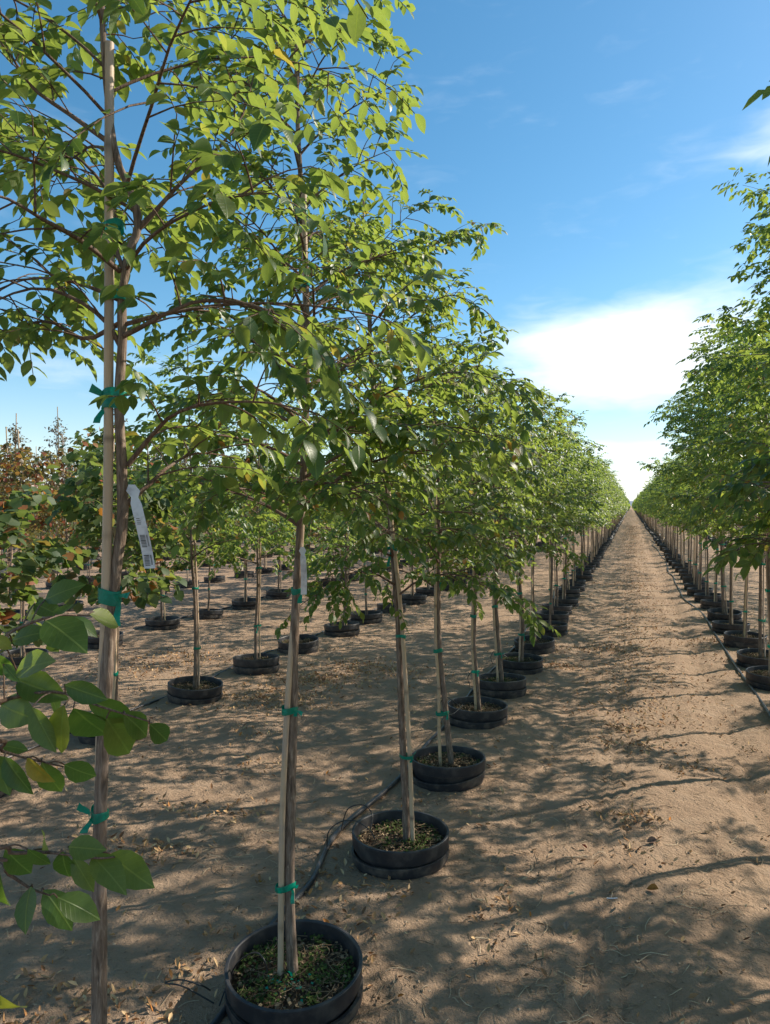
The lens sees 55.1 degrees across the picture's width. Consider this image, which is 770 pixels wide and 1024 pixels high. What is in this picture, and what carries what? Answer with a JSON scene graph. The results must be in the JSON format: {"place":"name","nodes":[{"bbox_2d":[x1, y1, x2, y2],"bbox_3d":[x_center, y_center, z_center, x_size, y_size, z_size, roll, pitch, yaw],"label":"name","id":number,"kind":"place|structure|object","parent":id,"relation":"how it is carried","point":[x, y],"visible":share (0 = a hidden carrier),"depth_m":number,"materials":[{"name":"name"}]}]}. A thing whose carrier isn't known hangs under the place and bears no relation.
{"place":"outdoors","nodes":[
{"label":"outdoors","id":0,"kind":"place"},
{"bbox_2d":[0,506,769,1023],"bbox_3d":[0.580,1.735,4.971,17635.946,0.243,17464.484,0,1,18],"label":"ground","id":1,"kind":"structure","parent":0,"point":[596,914],"depth_m":4.11,"materials":[{"name":"soil"}]},
{"bbox_2d":[0,413,34,592],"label":"potted tree","id":2,"kind":"object","parent":1,"relation":"on","point":[14,435],"visible":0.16,"depth_m":14.25,"materials":[{"name":"green plant"}]},
{"bbox_2d":[0,427,59,621],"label":"potted tree","id":3,"kind":"object","parent":1,"relation":"on","point":[6,446],"visible":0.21,"depth_m":11.00,"materials":[{"name":"green plant"}]},
{"bbox_2d":[0,430,77,668],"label":"potted tree","id":4,"kind":"object","parent":1,"relation":"on","point":[20,654],"visible":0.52,"depth_m":7.87,"materials":[{"name":"green plant"}]},
{"bbox_2d":[0,482,90,797],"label":"potted tree","id":5,"kind":"object","parent":1,"relation":"on","point":[27,561],"visible":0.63,"depth_m":4.44,"materials":[{"name":"green plant"}]},
{"bbox_2d":[29,484,75,573],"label":"potted tree","id":6,"kind":"object","parent":1,"relation":"on","point":[49,534],"visible":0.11,"depth_m":18.55,"materials":[{"name":"green plant"}]},
{"bbox_2d":[38,407,78,588],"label":"potted tree","id":7,"kind":"object","parent":1,"relation":"on","point":[48,585],"visible":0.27,"depth_m":15.29,"materials":[{"name":"green plant"}]},
{"bbox_2d":[34,435,89,611],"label":"potted tree","id":8,"kind":"object","parent":1,"relation":"on","point":[65,530],"visible":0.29,"depth_m":11.99,"materials":[{"name":"green plant"}]},
{"bbox_2d":[61,490,94,569],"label":"potted tree","id":9,"kind":"object","parent":1,"relation":"on","point":[84,567],"visible":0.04,"depth_m":19.61,"materials":[{"name":"green plant"}]},
{"bbox_2d":[64,458,99,582],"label":"potted tree","id":10,"kind":"object","parent":1,"relation":"on","point":[90,579],"visible":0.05,"depth_m":16.29,"materials":[{"name":"green plant"}]},
{"bbox_2d":[0,579,169,1008],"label":"leafy branch","id":11,"kind":"object","parent":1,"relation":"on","point":[120,727],"visible":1,"depth_m":0.99,"materials":[{"name":"green plant"}]},
{"bbox_2d":[45,424,171,648],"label":"potted tree","id":12,"kind":"object","parent":1,"relation":"on","point":[97,441],"visible":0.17,"depth_m":8.95,"materials":[{"name":"green plant"}]},
{"bbox_2d":[43,437,204,745],"bbox_3d":[-1.915,0.575,5.354,1.229,2.378,1.328,1,-1,-43],"label":"potted tree","id":13,"kind":"object","parent":1,"relation":"on","point":[88,481],"visible":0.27,"depth_m":5.34,"materials":[{"name":"green plant"}]},
{"bbox_2d":[121,463,138,577],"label":"potted tree","id":14,"kind":"object","parent":1,"relation":"on","point":[124,573],"visible":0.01,"depth_m":17.42,"materials":[{"name":"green plant"}]},
{"bbox_2d":[133,454,185,594],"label":"potted tree","id":15,"kind":"object","parent":1,"relation":"on","point":[154,517],"visible":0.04,"depth_m":14.20,"materials":[{"name":"green plant"}]},
{"bbox_2d":[112,457,210,629],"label":"potted tree","id":16,"kind":"object","parent":1,"relation":"on","point":[162,622],"visible":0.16,"depth_m":10.05,"materials":[{"name":"green plant"}]},
{"bbox_2d":[173,457,198,587],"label":"potted tree","id":17,"kind":"object","parent":1,"relation":"on","point":[189,584],"visible":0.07,"depth_m":15.22,"materials":[{"name":"green plant"}]},
{"bbox_2d":[164,979,214,1003],"bbox_3d":[-0.674,1.637,2.533,0.191,0.074,0.047,0,1,7],"label":"drip tube","id":18,"kind":"object","parent":1,"relation":"on","point":[189,989],"visible":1,"depth_m":2.52,"materials":[{"name":"black"}]},
{"bbox_2d":[114,332,276,704],"bbox_3d":[-1.623,0.100,6.447,1.571,3.271,1.354,1,2,19],"label":"potted tree","id":19,"kind":"object","parent":1,"relation":"on","point":[194,689],"visible":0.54,"depth_m":6.36,"materials":[{"name":"green plant"}]},
{"bbox_2d":[199,454,215,566],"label":"potted tree","id":20,"kind":"object","parent":1,"relation":"on","point":[204,565],"visible":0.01,"depth_m":20.54,"materials":[{"name":"green plant"}]},
{"bbox_2d":[169,463,255,619],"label":"potted tree","id":21,"kind":"object","parent":1,"relation":"on","point":[207,613],"visible":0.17,"depth_m":11.08,"materials":[{"name":"green plant"}]},
{"bbox_2d":[203,454,229,582],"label":"potted tree","id":22,"kind":"object","parent":1,"relation":"on","point":[219,579],"visible":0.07,"depth_m":16.37,"materials":[{"name":"green plant"}]},
{"bbox_2d":[7,586,431,757],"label":"irrigation hose","id":23,"kind":"object","parent":1,"relation":"on","point":[132,709],"visible":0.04,"depth_m":6.30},
{"bbox_2d":[0,0,453,1023],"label":"potted tree","id":24,"kind":"object","parent":1,"relation":"on","point":[104,242],"visible":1,"depth_m":1.49,"materials":[{"name":"green plant"}]},
{"bbox_2d":[224,504,255,577],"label":"potted tree","id":25,"kind":"object","parent":1,"relation":"on","point":[250,574],"visible":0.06,"depth_m":17.44,"materials":[{"name":"green plant"}]},
{"bbox_2d":[206,447,290,609],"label":"potted tree","id":26,"kind":"object","parent":1,"relation":"on","point":[246,603],"visible":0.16,"depth_m":12.21,"materials":[{"name":"green plant"}]},
{"bbox_2d":[180,392,327,675],"bbox_3d":[-1.221,0.219,7.420,1.514,2.993,1.620,0,1,-42],"label":"potted tree","id":27,"kind":"object","parent":1,"relation":"on","point":[256,663],"visible":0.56,"depth_m":7.39,"materials":[{"name":"green plant"}]},
{"bbox_2d":[244,439,277,573],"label":"potted tree","id":28,"kind":"object","parent":1,"relation":"on","point":[266,570],"visible":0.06,"depth_m":18.55,"materials":[{"name":"green plant"}]},
{"bbox_2d":[275,522,291,570],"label":"potted tree","id":29,"kind":"object","parent":1,"relation":"on","point":[284,567],"visible":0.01,"depth_m":19.56,"materials":[{"name":"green plant"}]},
{"bbox_2d":[252,470,316,599],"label":"potted tree","id":30,"kind":"object","parent":1,"relation":"on","point":[277,594],"visible":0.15,"depth_m":13.47,"materials":[{"name":"green plant"}]},
{"bbox_2d":[244,400,357,653],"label":"potted tree","id":31,"kind":"object","parent":1,"relation":"on","point":[308,644],"visible":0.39,"depth_m":8.40,"materials":[{"name":"green plant"}]},
{"bbox_2d":[277,478,335,590],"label":"potted tree","id":32,"kind":"object","parent":1,"relation":"on","point":[314,535],"visible":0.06,"depth_m":14.38,"materials":[{"name":"green plant"}]},
{"bbox_2d":[309,478,352,586],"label":"potted tree","id":33,"kind":"object","parent":1,"relation":"on","point":[325,582],"visible":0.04,"depth_m":15.57,"materials":[{"name":"green plant"}]},
{"bbox_2d":[113,0,555,1023],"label":"potted tree","id":34,"kind":"object","parent":1,"relation":"on","point":[315,972],"visible":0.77,"depth_m":2.38,"materials":[{"name":"green plant"}]},
{"bbox_2d":[291,401,396,636],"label":"potted tree","id":35,"kind":"object","parent":1,"relation":"on","point":[350,629],"visible":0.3,"depth_m":9.57,"materials":[{"name":"green plant"}]},
{"bbox_2d":[336,488,359,580],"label":"potted tree","id":36,"kind":"object","parent":1,"relation":"on","point":[351,576],"depth_m":16.70,"materials":[{"name":"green plant"}]},
{"bbox_2d":[320,435,401,624],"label":"potted tree","id":37,"kind":"object","parent":1,"relation":"on","point":[373,616],"visible":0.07,"depth_m":10.60,"materials":[{"name":"green plant"}]},
{"bbox_2d":[2,473,751,551],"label":"distant trees","id":38,"kind":"object","parent":1,"relation":"on","point":[636,510],"visible":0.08,"depth_m":52.57,"materials":[{"name":"green plant"}]},
{"bbox_2d":[0,525,769,1023],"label":"leaf litter","id":39,"kind":"object","parent":1,"relation":"on","point":[248,927],"visible":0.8,"depth_m":4.34,"materials":[{"name":"brown plant"}]},
{"bbox_2d":[0,589,769,1023],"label":"dry straw","id":40,"kind":"object","parent":1,"relation":"on","point":[466,873],"visible":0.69,"depth_m":3.36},
{"bbox_2d":[0,611,769,1023],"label":"sand clods","id":41,"kind":"object","parent":1,"relation":"on","point":[402,889],"visible":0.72,"depth_m":3.02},
{"bbox_2d":[353,427,432,612],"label":"potted tree","id":42,"kind":"object","parent":1,"relation":"on","point":[380,608],"visible":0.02,"depth_m":11.72,"materials":[{"name":"green plant"}]},
{"bbox_2d":[234,172,560,879],"bbox_3d":[0.033,0.075,3.496,1.541,3.408,1.328,0,1,18],"label":"potted tree","id":43,"kind":"object","parent":1,"relation":"on","point":[406,843],"visible":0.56,"depth_m":3.44,"materials":[{"name":"green plant"}]},
{"bbox_2d":[209,536,603,1023],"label":"irrigation hose","id":44,"kind":"object","parent":1,"relation":"on","point":[218,1018],"visible":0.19,"depth_m":3.74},
{"bbox_2d":[218,952,267,1005],"bbox_3d":[-0.460,1.551,2.475,0.190,0.199,0.086,0,1,18],"label":"drip tube","id":45,"kind":"object","parent":44,"relation":"on","point":[258,953],"visible":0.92,"depth_m":2.48,"materials":[{"name":"black"}]},
{"bbox_2d":[327,820,374,846],"bbox_3d":[-0.159,1.579,3.591,0.270,0.141,0.058,0,1,23],"label":"drip tube","id":46,"kind":"object","parent":44,"relation":"on","point":[343,821],"visible":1,"depth_m":3.61,"materials":[{"name":"black"}]},
{"bbox_2d":[341,804,372,829],"bbox_3d":[-0.151,1.559,3.720,0.267,0.181,0.063,0,1,43],"label":"drip tube","id":47,"kind":"object","parent":44,"relation":"on","point":[356,805],"visible":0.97,"depth_m":3.71,"materials":[{"name":"black"}]},
{"bbox_2d":[384,430,442,604],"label":"potted tree","id":48,"kind":"object","parent":1,"relation":"on","point":[412,598],"visible":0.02,"depth_m":12.67,"materials":[{"name":"green plant"}]},
{"bbox_2d":[406,438,457,595],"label":"potted tree","id":49,"kind":"object","parent":1,"relation":"on","point":[428,590],"visible":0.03,"depth_m":13.79,"materials":[{"name":"green plant"}]},
{"bbox_2d":[418,448,465,590],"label":"potted tree","id":50,"kind":"object","parent":1,"relation":"on","point":[447,588],"visible":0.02,"depth_m":14.83,"materials":[{"name":"green plant"}]},
{"bbox_2d":[328,310,569,791],"bbox_3d":[0.339,0.250,4.609,1.243,3.077,1.407,0,1,-38],"label":"potted tree","id":51,"kind":"object","parent":1,"relation":"on","point":[447,767],"visible":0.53,"depth_m":4.54,"materials":[{"name":"green plant"}]},
{"bbox_2d":[432,442,488,583],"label":"potted tree","id":52,"kind":"object","parent":1,"relation":"on","point":[465,581],"visible":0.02,"depth_m":15.95,"materials":[{"name":"green plant"}]},
{"bbox_2d":[382,337,577,728],"bbox_3d":[0.693,0.181,5.672,1.528,3.107,1.338,0,1,18],"label":"potted tree","id":53,"kind":"object","parent":1,"relation":"on","point":[476,711],"visible":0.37,"depth_m":5.61,"materials":[{"name":"green plant"}]},
{"bbox_2d":[412,361,578,699],"bbox_3d":[1.010,0.189,6.586,1.441,3.113,1.360,0,1,-30],"label":"potted tree","id":54,"kind":"object","parent":1,"relation":"on","point":[501,685],"visible":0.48,"depth_m":6.55,"materials":[{"name":"green plant"}]},
{"bbox_2d":[458,382,588,674],"bbox_3d":[1.404,0.195,7.572,1.333,3.105,1.337,0,1,18],"label":"potted tree","id":55,"kind":"object","parent":1,"relation":"on","point":[521,662],"visible":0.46,"depth_m":7.50,"materials":[{"name":"green plant"}]},
{"bbox_2d":[479,410,603,654],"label":"potted tree","id":56,"kind":"object","parent":1,"relation":"on","point":[543,644],"visible":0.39,"depth_m":8.60,"materials":[{"name":"green plant"}]},
{"bbox_2d":[506,386,601,622],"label":"potted tree","id":57,"kind":"object","parent":1,"relation":"on","point":[560,616],"visible":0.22,"depth_m":10.69,"materials":[{"name":"green plant"}]},
{"bbox_2d":[514,409,599,636],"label":"potted tree","id":58,"kind":"object","parent":1,"relation":"on","point":[560,627],"visible":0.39,"depth_m":9.55,"materials":[{"name":"green plant"}]},
{"bbox_2d":[524,434,598,614],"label":"potted tree","id":59,"kind":"object","parent":1,"relation":"on","point":[562,607],"visible":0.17,"depth_m":11.70,"materials":[{"name":"green plant"}]},
{"bbox_2d":[546,442,597,585],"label":"potted tree","id":60,"kind":"object","parent":1,"relation":"on","point":[580,581],"visible":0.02,"depth_m":15.70,"materials":[{"name":"green plant"}]},
{"bbox_2d":[531,422,615,606],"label":"potted tree","id":61,"kind":"object","parent":1,"relation":"on","point":[564,599],"visible":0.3,"depth_m":12.57,"materials":[{"name":"green plant"}]},
{"bbox_2d":[551,447,606,597],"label":"potted tree","id":62,"kind":"object","parent":1,"relation":"on","point":[572,592],"visible":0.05,"depth_m":13.61,"materials":[{"name":"green plant"}]},
{"bbox_2d":[556,467,608,591],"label":"potted tree","id":63,"kind":"object","parent":1,"relation":"on","point":[580,586],"visible":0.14,"depth_m":14.72,"materials":[{"name":"green plant"}]},
{"bbox_2d":[571,464,610,574],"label":"potted tree","id":64,"kind":"object","parent":1,"relation":"on","point":[588,571],"visible":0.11,"depth_m":17.66,"materials":[{"name":"green plant"}]},
{"bbox_2d":[569,455,613,580],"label":"potted tree","id":65,"kind":"object","parent":1,"relation":"on","point":[586,576],"visible":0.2,"depth_m":16.66,"materials":[{"name":"green plant"}]},
{"bbox_2d":[579,455,611,569],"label":"potted tree","id":66,"kind":"object","parent":1,"relation":"on","point":[591,565],"visible":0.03,"depth_m":19.69,"materials":[{"name":"green plant"}]},
{"bbox_2d":[576,476,614,572],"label":"potted tree","id":67,"kind":"object","parent":1,"relation":"on","point":[591,568],"visible":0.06,"depth_m":18.68,"materials":[{"name":"green plant"}]},
{"bbox_2d":[586,471,611,560],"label":"potted tree","id":68,"kind":"object","parent":1,"relation":"on","point":[595,557],"visible":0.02,"depth_m":22.77,"materials":[{"name":"green plant"}]},
{"bbox_2d":[585,481,616,561],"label":"potted tree","id":69,"kind":"object","parent":1,"relation":"on","point":[595,560],"visible":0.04,"depth_m":21.64,"materials":[{"name":"green plant"}]},
{"bbox_2d":[585,461,617,567],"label":"potted tree","id":70,"kind":"object","parent":1,"relation":"on","point":[598,563],"visible":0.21,"depth_m":20.75,"materials":[{"name":"green plant"}]},
{"bbox_2d":[586,453,616,553],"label":"potted tree","id":71,"kind":"object","parent":1,"relation":"on","point":[600,552],"visible":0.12,"depth_m":24.72,"materials":[{"name":"green plant"}]},
{"bbox_2d":[589,462,620,558],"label":"potted tree","id":72,"kind":"object","parent":1,"relation":"on","point":[602,555],"visible":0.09,"depth_m":23.70,"materials":[{"name":"green plant"}]},
{"bbox_2d":[598,463,617,553],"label":"potted tree","id":73,"kind":"object","parent":1,"relation":"on","point":[610,501],"visible":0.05,"depth_m":25.61,"materials":[{"name":"green plant"}]},
{"bbox_2d":[598,476,620,549],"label":"potted tree","id":74,"kind":"object","parent":1,"relation":"on","point":[612,510],"visible":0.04,"depth_m":27.73,"materials":[{"name":"green plant"}]},
{"bbox_2d":[601,474,621,546],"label":"potted tree","id":75,"kind":"object","parent":1,"relation":"on","point":[618,498],"visible":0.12,"depth_m":28.66,"materials":[{"name":"green plant"}]},
{"bbox_2d":[601,470,623,544],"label":"potted tree","id":76,"kind":"object","parent":1,"relation":"on","point":[616,506],"visible":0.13,"depth_m":31.78,"materials":[{"name":"green plant"}]},
{"bbox_2d":[642,489,664,540],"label":"potted tree","id":77,"kind":"object","parent":1,"relation":"on","point":[658,521],"visible":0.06,"depth_m":35.06,"materials":[{"name":"green plant"}]},
{"bbox_2d":[646,477,667,550],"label":"potted tree","id":78,"kind":"object","parent":1,"relation":"on","point":[666,520],"visible":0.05,"depth_m":28.06,"materials":[{"name":"green plant"}]},
{"bbox_2d":[646,467,677,554],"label":"potted tree","id":79,"kind":"object","parent":1,"relation":"on","point":[651,486],"visible":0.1,"depth_m":25.02,"materials":[{"name":"green plant"}]},
{"bbox_2d":[648,480,675,551],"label":"potted tree","id":80,"kind":"object","parent":1,"relation":"on","point":[663,548],"visible":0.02,"depth_m":27.02,"materials":[{"name":"green plant"}]},
{"bbox_2d":[651,454,679,556],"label":"potted tree","id":81,"kind":"object","parent":1,"relation":"on","point":[667,458],"visible":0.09,"depth_m":23.98,"materials":[{"name":"green plant"}]},
{"bbox_2d":[652,472,679,561],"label":"potted tree","id":82,"kind":"object","parent":1,"relation":"on","point":[673,557],"visible":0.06,"depth_m":22.04,"materials":[{"name":"green plant"}]},
{"bbox_2d":[655,472,676,550],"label":"potted tree","id":83,"kind":"object","parent":1,"relation":"on","point":[669,534],"visible":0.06,"depth_m":25.97,"materials":[{"name":"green plant"}]},
{"bbox_2d":[651,454,682,559],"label":"potted tree","id":84,"kind":"object","parent":1,"relation":"on","point":[671,505],"visible":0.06,"depth_m":22.95,"materials":[{"name":"green plant"}]},
{"bbox_2d":[650,455,685,565],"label":"potted tree","id":85,"kind":"object","parent":1,"relation":"on","point":[670,561],"visible":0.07,"depth_m":21.03,"materials":[{"name":"green plant"}]},
{"bbox_2d":[656,482,695,568],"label":"potted tree","id":86,"kind":"object","parent":1,"relation":"on","point":[676,564],"visible":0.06,"depth_m":19.91,"materials":[{"name":"green plant"}]},
{"bbox_2d":[660,449,704,582],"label":"potted tree","id":87,"kind":"object","parent":1,"relation":"on","point":[688,579],"visible":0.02,"depth_m":15.95,"materials":[{"name":"green plant"}]},
{"bbox_2d":[658,480,710,571],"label":"potted tree","id":88,"kind":"object","parent":1,"relation":"on","point":[680,568],"visible":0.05,"depth_m":18.97,"materials":[{"name":"green plant"}]},
{"bbox_2d":[658,456,712,579],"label":"potted tree","id":89,"kind":"object","parent":1,"relation":"on","point":[688,574],"visible":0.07,"depth_m":16.93,"materials":[{"name":"green plant"}]},
{"bbox_2d":[657,461,713,574],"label":"potted tree","id":90,"kind":"object","parent":1,"relation":"on","point":[684,570],"visible":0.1,"depth_m":18.02,"materials":[{"name":"green plant"}]},
{"bbox_2d":[649,435,728,589],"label":"potted tree","id":91,"kind":"object","parent":1,"relation":"on","point":[688,585],"visible":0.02,"depth_m":14.95,"materials":[{"name":"green plant"}]},
{"bbox_2d":[654,437,728,595],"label":"potted tree","id":92,"kind":"object","parent":1,"relation":"on","point":[691,591],"visible":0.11,"depth_m":13.98,"materials":[{"name":"green plant"}]},
{"bbox_2d":[637,379,768,620],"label":"potted tree","id":93,"kind":"object","parent":1,"relation":"on","point":[722,613],"visible":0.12,"depth_m":10.98,"materials":[{"name":"green plant"}]},
{"bbox_2d":[661,452,747,602],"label":"potted tree","id":94,"kind":"object","parent":1,"relation":"on","point":[698,597],"visible":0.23,"depth_m":12.97,"materials":[{"name":"green plant"}]},
{"bbox_2d":[643,318,769,690],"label":"potted tree","id":95,"kind":"object","parent":1,"relation":"on","point":[757,677],"visible":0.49,"depth_m":7.00,"materials":[{"name":"green plant"}]},
{"bbox_2d":[644,319,769,648],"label":"potted tree","id":96,"kind":"object","parent":1,"relation":"on","point":[744,639],"visible":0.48,"depth_m":8.83,"materials":[{"name":"green plant"}]},
{"bbox_2d":[646,531,769,716],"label":"irrigation hose","id":97,"kind":"object","parent":1,"relation":"on","point":[749,685],"visible":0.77,"depth_m":8.36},
{"bbox_2d":[653,340,766,633],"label":"potted tree","id":98,"kind":"object","parent":1,"relation":"on","point":[721,626],"visible":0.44,"depth_m":9.92,"materials":[{"name":"green plant"}]},
{"bbox_2d":[676,436,753,609],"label":"potted tree","id":99,"kind":"object","parent":1,"relation":"on","point":[707,604],"visible":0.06,"depth_m":11.93,"materials":[{"name":"green plant"}]},
{"bbox_2d":[672,331,769,667],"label":"potted tree","id":100,"kind":"object","parent":1,"relation":"on","point":[748,657],"visible":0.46,"depth_m":7.90,"materials":[{"name":"green plant"}]},
{"bbox_2d":[676,207,769,473],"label":"potted tree","id":101,"kind":"object","parent":1,"relation":"on","point":[740,375],"visible":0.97,"depth_m":4.34,"materials":[{"name":"green plant"}]},
{"bbox_2d":[680,167,769,514],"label":"potted tree","id":102,"kind":"object","parent":1,"relation":"on","point":[725,324],"visible":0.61,"depth_m":5.06,"materials":[{"name":"green plant"}]},
{"bbox_2d":[682,335,769,701],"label":"potted tree","id":103,"kind":"object","parent":1,"relation":"on","point":[700,513],"visible":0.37,"depth_m":6.05,"materials":[{"name":"green plant"}]},
{"bbox_2d":[689,260,769,580],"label":"potted tree","id":104,"kind":"object","parent":1,"relation":"on","point":[750,553],"visible":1,"depth_m":2.64,"materials":[{"name":"green plant"}]},
{"bbox_2d":[743,81,769,164],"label":"potted tree","id":105,"kind":"object","parent":1,"relation":"on","point":[757,94],"visible":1,"depth_m":1.54,"materials":[{"name":"green plant"}]},
{"bbox_2d":[0,0,769,500],"label":"sky","id":106,"kind":"structure","parent":0,"point":[599,135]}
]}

